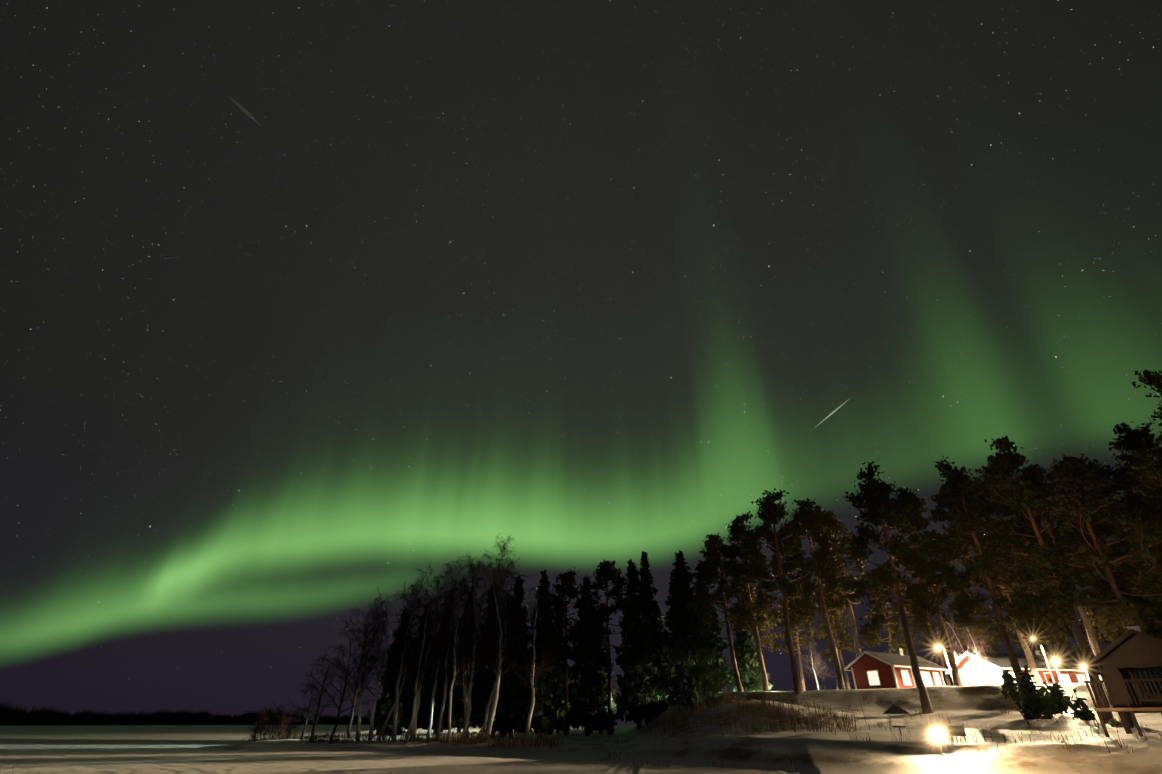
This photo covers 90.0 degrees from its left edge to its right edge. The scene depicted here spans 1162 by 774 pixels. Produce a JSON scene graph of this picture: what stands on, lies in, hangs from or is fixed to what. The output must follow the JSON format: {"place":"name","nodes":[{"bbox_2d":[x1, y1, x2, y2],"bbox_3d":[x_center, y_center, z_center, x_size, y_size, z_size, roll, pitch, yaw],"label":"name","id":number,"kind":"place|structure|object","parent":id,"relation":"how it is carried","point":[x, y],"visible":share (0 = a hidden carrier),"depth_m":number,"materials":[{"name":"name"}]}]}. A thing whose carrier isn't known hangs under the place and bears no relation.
{"place":"outdoors","nodes":[
{"label":"outdoors","id":0,"kind":"place"},
{"bbox_2d":[0,683,1161,773],"bbox_3d":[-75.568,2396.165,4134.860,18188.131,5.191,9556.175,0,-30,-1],"label":"ground","id":1,"kind":"structure","parent":0,"point":[138,749],"depth_m":33.04,"materials":[{"name":"white snow"}]},
{"bbox_2d":[0,700,382,725],"bbox_3d":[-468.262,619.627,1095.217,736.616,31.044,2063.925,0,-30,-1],"label":"shore forest","id":2,"kind":"object","parent":1,"relation":"on","point":[9,716],"visible":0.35,"depth_m":827.26,"materials":[{"name":"black plant"}]},
{"bbox_2d":[245,717,268,741],"bbox_3d":[-34.762,36.905,62.543,2.068,2.668,3.399,7,-31,-11],"label":"shrub","id":3,"kind":"object","parent":1,"relation":"on","point":[253,730],"visible":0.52,"depth_m":62.00,"materials":[{"name":"brown plant"}]},
{"bbox_2d":[249,708,270,739],"bbox_3d":[-32.914,35.096,60.308,2.891,3.551,2.659,-20,-36,31],"label":"shrub","id":4,"kind":"object","parent":1,"relation":"on","point":[263,718],"visible":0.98,"depth_m":60.17,"materials":[{"name":"brown plant"}]},
{"bbox_2d":[261,701,285,736],"bbox_3d":[-32.785,36.033,62.508,2.938,4.127,3.472,0,-30,-1],"label":"shrub","id":5,"kind":"object","parent":1,"relation":"on","point":[278,711],"visible":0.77,"depth_m":62.48,"materials":[{"name":"brown plant"}]},
{"bbox_2d":[269,707,298,738],"bbox_3d":[-30.807,35.153,60.420,2.782,3.589,2.992,-20,-35,30],"label":"shrub","id":6,"kind":"object","parent":1,"relation":"on","point":[281,728],"visible":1,"depth_m":60.08,"materials":[{"name":"brown plant"}]},
{"bbox_2d":[279,715,301,738],"bbox_3d":[-31.054,36.341,61.886,2.947,3.004,2.887,0,-30,-1],"label":"shrub","id":7,"kind":"object","parent":1,"relation":"on","point":[292,727],"visible":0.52,"depth_m":61.89,"materials":[{"name":"brown plant"}]},
{"bbox_2d":[292,677,330,739],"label":"birch tree","id":8,"kind":"object","parent":1,"relation":"on","point":[314,710],"visible":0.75,"depth_m":56.59,"materials":[{"name":"brown plant"}]},
{"bbox_2d":[283,649,343,740],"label":"birch tree","id":9,"kind":"object","parent":1,"relation":"on","point":[318,708],"visible":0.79,"depth_m":53.62,"materials":[{"name":"brown plant"}]},
{"bbox_2d":[308,616,387,743],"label":"birch tree","id":10,"kind":"object","parent":1,"relation":"on","point":[346,670],"visible":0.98,"depth_m":51.40,"materials":[{"name":"brown plant"}]},
{"bbox_2d":[313,601,392,735],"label":"birch tree","id":11,"kind":"object","parent":1,"relation":"on","point":[352,709],"visible":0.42,"depth_m":60.73,"materials":[{"name":"brown plant"}]},
{"bbox_2d":[343,609,387,740],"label":"birch","id":12,"kind":"object","parent":1,"relation":"on","point":[360,694],"visible":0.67,"depth_m":53.72,"materials":[{"name":"brown plant"}]},
{"bbox_2d":[354,588,409,741],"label":"birch","id":13,"kind":"object","parent":1,"relation":"on","point":[380,640],"visible":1,"depth_m":51.98,"materials":[{"name":"brown plant"}]},
{"bbox_2d":[366,612,414,735],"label":"spruce","id":14,"kind":"object","parent":1,"relation":"on","point":[389,692],"visible":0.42,"depth_m":62.86,"materials":[{"name":"green plant"}]},
{"bbox_2d":[376,581,433,740],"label":"birch","id":15,"kind":"object","parent":1,"relation":"on","point":[392,708],"visible":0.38,"depth_m":57.71,"materials":[{"name":"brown plant"}]},
{"bbox_2d":[375,563,442,740],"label":"birch","id":16,"kind":"object","parent":1,"relation":"on","point":[406,629],"visible":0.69,"depth_m":53.90,"materials":[{"name":"brown plant"}]},
{"bbox_2d":[403,605,432,733],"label":"spruce","id":17,"kind":"object","parent":1,"relation":"on","point":[411,697],"visible":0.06,"depth_m":67.51,"materials":[{"name":"green plant"}]},
{"bbox_2d":[390,589,448,742],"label":"birch","id":18,"kind":"object","parent":1,"relation":"on","point":[423,634],"visible":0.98,"depth_m":50.17,"materials":[{"name":"brown plant"}]},
{"bbox_2d":[398,582,458,741],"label":"birch","id":19,"kind":"object","parent":1,"relation":"on","point":[414,725],"visible":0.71,"depth_m":51.71,"materials":[{"name":"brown plant"}]},
{"bbox_2d":[418,596,461,733],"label":"spruce","id":20,"kind":"object","parent":1,"relation":"on","point":[425,712],"visible":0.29,"depth_m":65.79,"materials":[{"name":"green plant"}]},
{"bbox_2d":[420,570,462,737],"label":"birch","id":21,"kind":"object","parent":1,"relation":"on","point":[435,683],"visible":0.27,"depth_m":59.80,"materials":[{"name":"brown plant"}]},
{"bbox_2d":[419,556,484,736],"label":"birch","id":22,"kind":"object","parent":1,"relation":"on","point":[446,680],"visible":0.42,"depth_m":55.67,"materials":[{"name":"brown plant"}]},
{"bbox_2d":[423,571,485,742],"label":"birch","id":23,"kind":"object","parent":1,"relation":"on","point":[455,642],"visible":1,"depth_m":49.07,"materials":[{"name":"brown plant"}]},
{"bbox_2d":[451,591,477,732],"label":"spruce","id":24,"kind":"object","parent":1,"relation":"on","point":[457,721],"visible":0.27,"depth_m":69.48,"materials":[{"name":"green plant"}]},
{"bbox_2d":[447,559,492,737],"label":"birch","id":25,"kind":"object","parent":1,"relation":"on","point":[465,702],"visible":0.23,"depth_m":59.84,"materials":[{"name":"brown plant"}]},
{"bbox_2d":[447,551,502,739],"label":"birch","id":26,"kind":"object","parent":1,"relation":"on","point":[477,625],"visible":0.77,"depth_m":55.20,"materials":[{"name":"brown plant"}]},
{"bbox_2d":[469,582,498,731],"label":"spruce","id":27,"kind":"object","parent":1,"relation":"on","point":[479,690],"visible":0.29,"depth_m":66.98,"materials":[{"name":"green plant"}]},
{"bbox_2d":[471,558,515,736],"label":"birch","id":28,"kind":"object","parent":1,"relation":"on","point":[487,602],"visible":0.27,"depth_m":60.40,"materials":[{"name":"brown plant"}]},
{"bbox_2d":[482,596,512,733],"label":"spruce","id":29,"kind":"object","parent":1,"relation":"on","point":[489,686],"visible":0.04,"depth_m":64.20,"materials":[{"name":"green plant"}]},
{"bbox_2d":[465,548,535,741],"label":"birch","id":30,"kind":"object","parent":1,"relation":"on","point":[500,632],"visible":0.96,"depth_m":50.89,"materials":[{"name":"brown plant"}]},
{"bbox_2d":[477,533,531,740],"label":"birch","id":31,"kind":"object","parent":1,"relation":"on","point":[493,690],"visible":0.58,"depth_m":57.48,"materials":[{"name":"brown plant"}]},
{"bbox_2d":[489,575,529,737],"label":"spruce","id":32,"kind":"object","parent":1,"relation":"on","point":[506,716],"visible":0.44,"depth_m":55.31,"materials":[{"name":"green plant"}]},
{"bbox_2d":[500,587,567,740],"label":"birch","id":33,"kind":"object","parent":1,"relation":"on","point":[533,659],"visible":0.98,"depth_m":52.06,"materials":[{"name":"brown plant"}]},
{"bbox_2d":[512,569,569,737],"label":"spruce","id":34,"kind":"object","parent":1,"relation":"on","point":[547,702],"visible":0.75,"depth_m":52.13,"materials":[{"name":"green plant"}]},
{"bbox_2d":[243,687,869,748],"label":"dry grass tufts","id":35,"kind":"object","parent":1,"relation":"on","point":[474,741],"visible":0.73,"depth_m":40.99,"materials":[{"name":"brown plant"}]},
{"bbox_2d":[543,623,574,732],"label":"spruce","id":36,"kind":"object","parent":1,"relation":"on","point":[559,726],"visible":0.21,"depth_m":64.93,"materials":[{"name":"green plant"}]},
{"bbox_2d":[550,567,596,734],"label":"pine","id":37,"kind":"object","parent":1,"relation":"on","point":[568,579],"visible":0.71,"depth_m":60.87,"materials":[{"name":"green plant"}]},
{"bbox_2d":[565,575,611,735],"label":"spruce","id":38,"kind":"object","parent":1,"relation":"on","point":[587,702],"visible":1,"depth_m":54.51,"materials":[{"name":"green plant"}]},
{"bbox_2d":[584,622,616,733],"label":"spruce","id":39,"kind":"object","parent":1,"relation":"on","point":[604,663],"visible":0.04,"depth_m":63.10,"materials":[{"name":"green plant"}]},
{"bbox_2d":[583,560,627,734],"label":"pine","id":40,"kind":"object","parent":1,"relation":"on","point":[606,571],"visible":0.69,"depth_m":62.80,"materials":[{"name":"green plant"}]},
{"bbox_2d":[613,559,660,729],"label":"spruce","id":41,"kind":"object","parent":1,"relation":"on","point":[637,668],"visible":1,"depth_m":55.57,"materials":[{"name":"green plant"}]},
{"bbox_2d":[635,551,668,712],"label":"spruce","id":42,"kind":"object","parent":1,"relation":"on","point":[651,608],"visible":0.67,"depth_m":60.85,"materials":[{"name":"green plant"}]},
{"bbox_2d":[656,611,674,707],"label":"spruce","id":43,"kind":"object","parent":1,"relation":"on","point":[663,624],"visible":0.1,"depth_m":68.33,"materials":[{"name":"green plant"}]},
{"bbox_2d":[654,550,724,712],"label":"spruce","id":44,"kind":"object","parent":1,"relation":"on","point":[696,672],"visible":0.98,"depth_m":50.40,"materials":[{"name":"green plant"}]},
{"bbox_2d":[692,561,732,692],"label":"spruce","id":45,"kind":"object","parent":1,"relation":"on","point":[714,638],"visible":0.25,"depth_m":59.27,"materials":[{"name":"green plant"}]},
{"bbox_2d":[688,533,765,691],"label":"pine","id":46,"kind":"object","parent":1,"relation":"on","point":[708,573],"visible":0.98,"depth_m":54.90,"materials":[{"name":"green plant"}]},
{"bbox_2d":[727,624,772,691],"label":"spruce","id":47,"kind":"object","parent":1,"relation":"on","point":[747,662],"visible":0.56,"depth_m":60.15,"materials":[{"name":"green plant"}]},
{"bbox_2d":[721,509,783,690],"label":"pine","id":48,"kind":"object","parent":1,"relation":"on","point":[737,530],"visible":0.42,"depth_m":58.45,"materials":[{"name":"green plant"}]},
{"bbox_2d":[733,583,783,660],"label":"pine","id":49,"kind":"object","parent":1,"relation":"on","point":[771,636],"visible":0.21,"depth_m":84.32,"materials":[{"name":"green plant"}]},
{"bbox_2d":[741,488,828,693],"bbox_3d":[18.357,16.999,50.611,7.242,17.263,7.472,20,-36,-31],"label":"pine","id":50,"kind":"object","parent":1,"relation":"on","point":[771,510],"visible":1,"depth_m":51.47,"materials":[{"name":"green plant"}]},
{"bbox_2d":[772,586,818,690],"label":"pine","id":51,"kind":"object","parent":1,"relation":"on","point":[810,631],"visible":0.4,"depth_m":86.34,"materials":[{"name":"green plant"}]},
{"bbox_2d":[797,636,833,689],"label":"tree","id":52,"kind":"object","parent":1,"relation":"on","point":[812,661],"visible":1,"depth_m":59.44,"materials":[{"name":"brown plant"}]},
{"bbox_2d":[777,497,868,689],"bbox_3d":[22.277,18.455,53.512,7.993,17.088,6.821,-16,-34,26],"label":"pine","id":53,"kind":"object","parent":1,"relation":"on","point":[828,566],"visible":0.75,"depth_m":52.94,"materials":[{"name":"green plant"}]},
{"bbox_2d":[815,588,855,689],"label":"pine","id":54,"kind":"object","parent":1,"relation":"on","point":[843,639],"visible":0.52,"depth_m":91.45,"materials":[{"name":"green plant"}]},
{"bbox_2d":[804,510,889,656],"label":"pine","id":55,"kind":"object","parent":1,"relation":"on","point":[837,526],"visible":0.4,"depth_m":57.70,"materials":[{"name":"green plant"}]},
{"bbox_2d":[598,680,1161,770],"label":"slope grass","id":56,"kind":"structure","parent":1,"relation":"on","point":[1004,739],"depth_m":28.48,"materials":[{"name":"brown plant"}]},
{"bbox_2d":[862,590,915,653],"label":"pine","id":57,"kind":"object","parent":1,"relation":"on","point":[895,625],"visible":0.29,"depth_m":85.73,"materials":[{"name":"green plant"}]},
{"bbox_2d":[844,648,947,688],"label":"red cottage","id":58,"kind":"structure","parent":1,"relation":"on","point":[878,670],"depth_m":49.15,"materials":[{"name":"wood"}]},
{"bbox_2d":[883,701,910,735],"bbox_3d":[16.098,16.887,29.564,1.190,1.611,1.190,-10,-32,16],"label":"grill shelter","id":59,"kind":"object","parent":1,"relation":"on","point":[893,709],"visible":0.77,"depth_m":29.36,"materials":[{"name":"wood"}]},
{"bbox_2d":[838,460,962,713],"bbox_3d":[23.194,14.071,42.930,7.993,17.711,7.879,0,-30,-1],"label":"pine","id":60,"kind":"object","parent":1,"relation":"on","point":[875,496],"visible":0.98,"depth_m":42.93,"materials":[{"name":"green plant"}]},
{"bbox_2d":[871,487,978,685],"bbox_3d":[29.126,16.091,48.616,7.373,16.292,7.177,0,-30,-1],"label":"pine","id":61,"kind":"object","parent":1,"relation":"on","point":[915,522],"visible":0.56,"depth_m":48.84,"materials":[{"name":"green plant"}]},
{"bbox_2d":[908,579,955,685],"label":"pine","id":62,"kind":"object","parent":1,"relation":"on","point":[927,638],"visible":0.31,"depth_m":88.12,"materials":[{"name":"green plant"}]},
{"bbox_2d":[930,731,943,757],"bbox_3d":[15.030,15.118,24.356,0.380,1.190,0.200,0,-30,-1],"label":"flood light","id":63,"kind":"object","parent":1,"relation":"on","point":[937,735],"visible":0.85,"depth_m":24.50,"materials":[{"name":"white metal"}]},
{"bbox_2d":[935,644,953,684],"bbox_3d":[39.429,30.538,62.644,1.202,5.212,0.386,5,-31,-9],"label":"street lamp","id":64,"kind":"object","parent":1,"relation":"on","point":[938,646],"visible":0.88,"depth_m":63.36,"materials":[{"name":"metal"}]},
{"bbox_2d":[947,717,966,741],"bbox_3d":[17.355,15.868,26.883,0.661,1.021,0.504,-13,-32,21],"label":"bench","id":65,"kind":"object","parent":1,"relation":"on","point":[956,730],"visible":0.96,"depth_m":26.75,"materials":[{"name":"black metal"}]},
{"bbox_2d":[936,618,981,665],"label":"tree","id":66,"kind":"object","parent":1,"relation":"on","point":[956,644],"visible":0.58,"depth_m":66.05,"materials":[{"name":"brown plant"}]},
{"bbox_2d":[952,617,994,684],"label":"tree","id":67,"kind":"object","parent":1,"relation":"on","point":[977,654],"visible":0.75,"depth_m":58.44,"materials":[{"name":"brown plant"}]},
{"bbox_2d":[952,591,1002,653],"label":"pine","id":68,"kind":"object","parent":1,"relation":"on","point":[985,612],"visible":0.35,"depth_m":87.23,"materials":[{"name":"green plant"}]},
{"bbox_2d":[912,456,1056,717],"bbox_3d":[27.112,12.523,38.803,7.922,16.856,7.928,10,-31,-16],"label":"pine","id":69,"kind":"object","parent":1,"relation":"on","point":[953,488],"visible":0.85,"depth_m":38.61,"materials":[{"name":"green plant"}]},
{"bbox_2d":[982,725,992,741],"bbox_3d":[18.648,15.921,26.695,0.346,0.643,1.120,-17,-34,27],"label":"chair","id":70,"kind":"object","parent":1,"relation":"on","point":[984,736],"visible":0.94,"depth_m":26.33,"materials":[{"name":"black metal"}]},
{"bbox_2d":[947,492,1042,684],"bbox_3d":[34.737,15.764,48.389,7.750,16.675,7.142,0,-30,-1],"label":"pine","id":71,"kind":"object","parent":1,"relation":"on","point":[1023,642],"visible":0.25,"depth_m":47.66,"materials":[{"name":"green plant"}]},
{"bbox_2d":[1000,669,1020,700],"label":"sapling","id":72,"kind":"object","parent":1,"relation":"on","point":[1009,684],"visible":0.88,"depth_m":38.39,"materials":[{"name":"green plant"}]},
{"bbox_2d":[982,583,1050,649],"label":"pine","id":73,"kind":"object","parent":1,"relation":"on","point":[1010,631],"visible":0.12,"depth_m":79.44,"materials":[{"name":"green plant"}]},
{"bbox_2d":[1004,688,1029,724],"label":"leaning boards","id":74,"kind":"object","parent":1,"relation":"on","point":[1028,723],"visible":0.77,"depth_m":31.97,"materials":[{"name":"brown wood"}]},
{"bbox_2d":[946,650,1101,685],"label":"house","id":75,"kind":"structure","parent":1,"relation":"on","point":[1070,669],"depth_m":61.29,"materials":[{"name":"painted wood"},{"name":"felt"},{"name":"glass"}]},
{"bbox_2d":[1014,665,1057,719],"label":"sapling","id":76,"kind":"object","parent":1,"relation":"on","point":[1037,703],"visible":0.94,"depth_m":33.74,"materials":[{"name":"green plant"}]},
{"bbox_2d":[1032,637,1054,682],"bbox_3d":[42.248,25.155,52.904,1.184,4.871,0.402,10,-32,-17],"label":"street lamp","id":77,"kind":"object","parent":1,"relation":"on","point":[1047,664],"visible":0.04,"depth_m":53.01,"materials":[{"name":"metal"}]},
{"bbox_2d":[1027,604,1068,655],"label":"tree","id":78,"kind":"object","parent":1,"relation":"on","point":[1046,649],"visible":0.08,"depth_m":84.27,"materials":[{"name":"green plant"}]},
{"bbox_2d":[1042,678,1070,713],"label":"sapling","id":79,"kind":"object","parent":1,"relation":"on","point":[1056,691],"visible":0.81,"depth_m":34.78,"materials":[{"name":"green plant"}]},
{"bbox_2d":[1050,656,1063,683],"bbox_3d":[34.636,20.663,42.010,0.524,2.219,1.137,-24,-38,35],"label":"street lamp","id":80,"kind":"object","parent":1,"relation":"on","point":[1054,660],"visible":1,"depth_m":42.18,"materials":[{"name":"metal"}]},
{"bbox_2d":[962,436,1158,719],"bbox_3d":[28.225,10.773,35.146,7.400,16.440,7.575,0,-30,-1],"label":"pine","id":81,"kind":"object","parent":1,"relation":"on","point":[1005,464],"visible":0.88,"depth_m":35.85,"materials":[{"name":"green plant"}]},
{"bbox_2d":[1007,465,1113,655],"bbox_3d":[36.295,13.299,43.429,6.458,16.015,6.793,6,-31,-11],"label":"pine","id":82,"kind":"object","parent":1,"relation":"on","point":[1054,533],"visible":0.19,"depth_m":44.47,"materials":[{"name":"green plant"}]},
{"bbox_2d":[1047,580,1106,657],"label":"pine","id":83,"kind":"object","parent":1,"relation":"on","point":[1063,644],"visible":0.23,"depth_m":72.94,"materials":[{"name":"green plant"}]},
{"bbox_2d":[1069,689,1094,720],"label":"sapling","id":84,"kind":"object","parent":1,"relation":"on","point":[1086,714],"visible":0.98,"depth_m":31.96,"materials":[{"name":"green plant"}]},
{"bbox_2d":[1079,662,1089,680],"bbox_3d":[40.639,23.196,46.591,0.755,2.163,0.431,15,-33,-24],"label":"street lamp","id":85,"kind":"object","parent":1,"relation":"on","point":[1082,664],"visible":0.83,"depth_m":46.87,"materials":[{"name":"metal"}]},
{"bbox_2d":[1023,453,1161,715],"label":"pine","id":86,"kind":"object","parent":1,"relation":"on","point":[1069,476],"visible":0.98,"depth_m":32.12,"materials":[{"name":"green plant"}]},
{"bbox_2d":[1057,459,1161,614],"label":"pine","id":87,"kind":"object","parent":1,"relation":"on","point":[1121,571],"visible":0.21,"depth_m":38.75,"materials":[{"name":"green plant"}]},
{"bbox_2d":[1086,578,1151,643],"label":"pine","id":88,"kind":"object","parent":1,"relation":"on","point":[1101,638],"visible":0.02,"depth_m":69.50,"materials":[{"name":"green plant"}]},
{"bbox_2d":[1083,624,1161,736],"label":"cabin","id":89,"kind":"object","parent":1,"relation":"on","point":[1127,666],"visible":0.96,"depth_m":25.92,"materials":[{"name":"brown wood"}]},
{"bbox_2d":[1104,420,1161,567],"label":"pine","id":90,"kind":"object","parent":1,"relation":"on","point":[1131,441],"visible":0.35,"depth_m":42.65,"materials":[{"name":"green plant"}]},
{"bbox_2d":[1114,369,1161,535],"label":"pine","id":91,"kind":"object","parent":1,"relation":"on","point":[1152,483],"visible":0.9,"depth_m":33.03,"materials":[{"name":"green plant"}]},
{"bbox_2d":[1126,477,1161,591],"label":"pine","id":92,"kind":"object","parent":1,"relation":"on","point":[1153,496],"visible":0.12,"depth_m":43.24,"materials":[{"name":"green plant"}]},
{"bbox_2d":[0,0,1161,723],"label":"sky","id":93,"kind":"structure","parent":0,"point":[307,307],"materials":[{"name":"black"}]}
]}

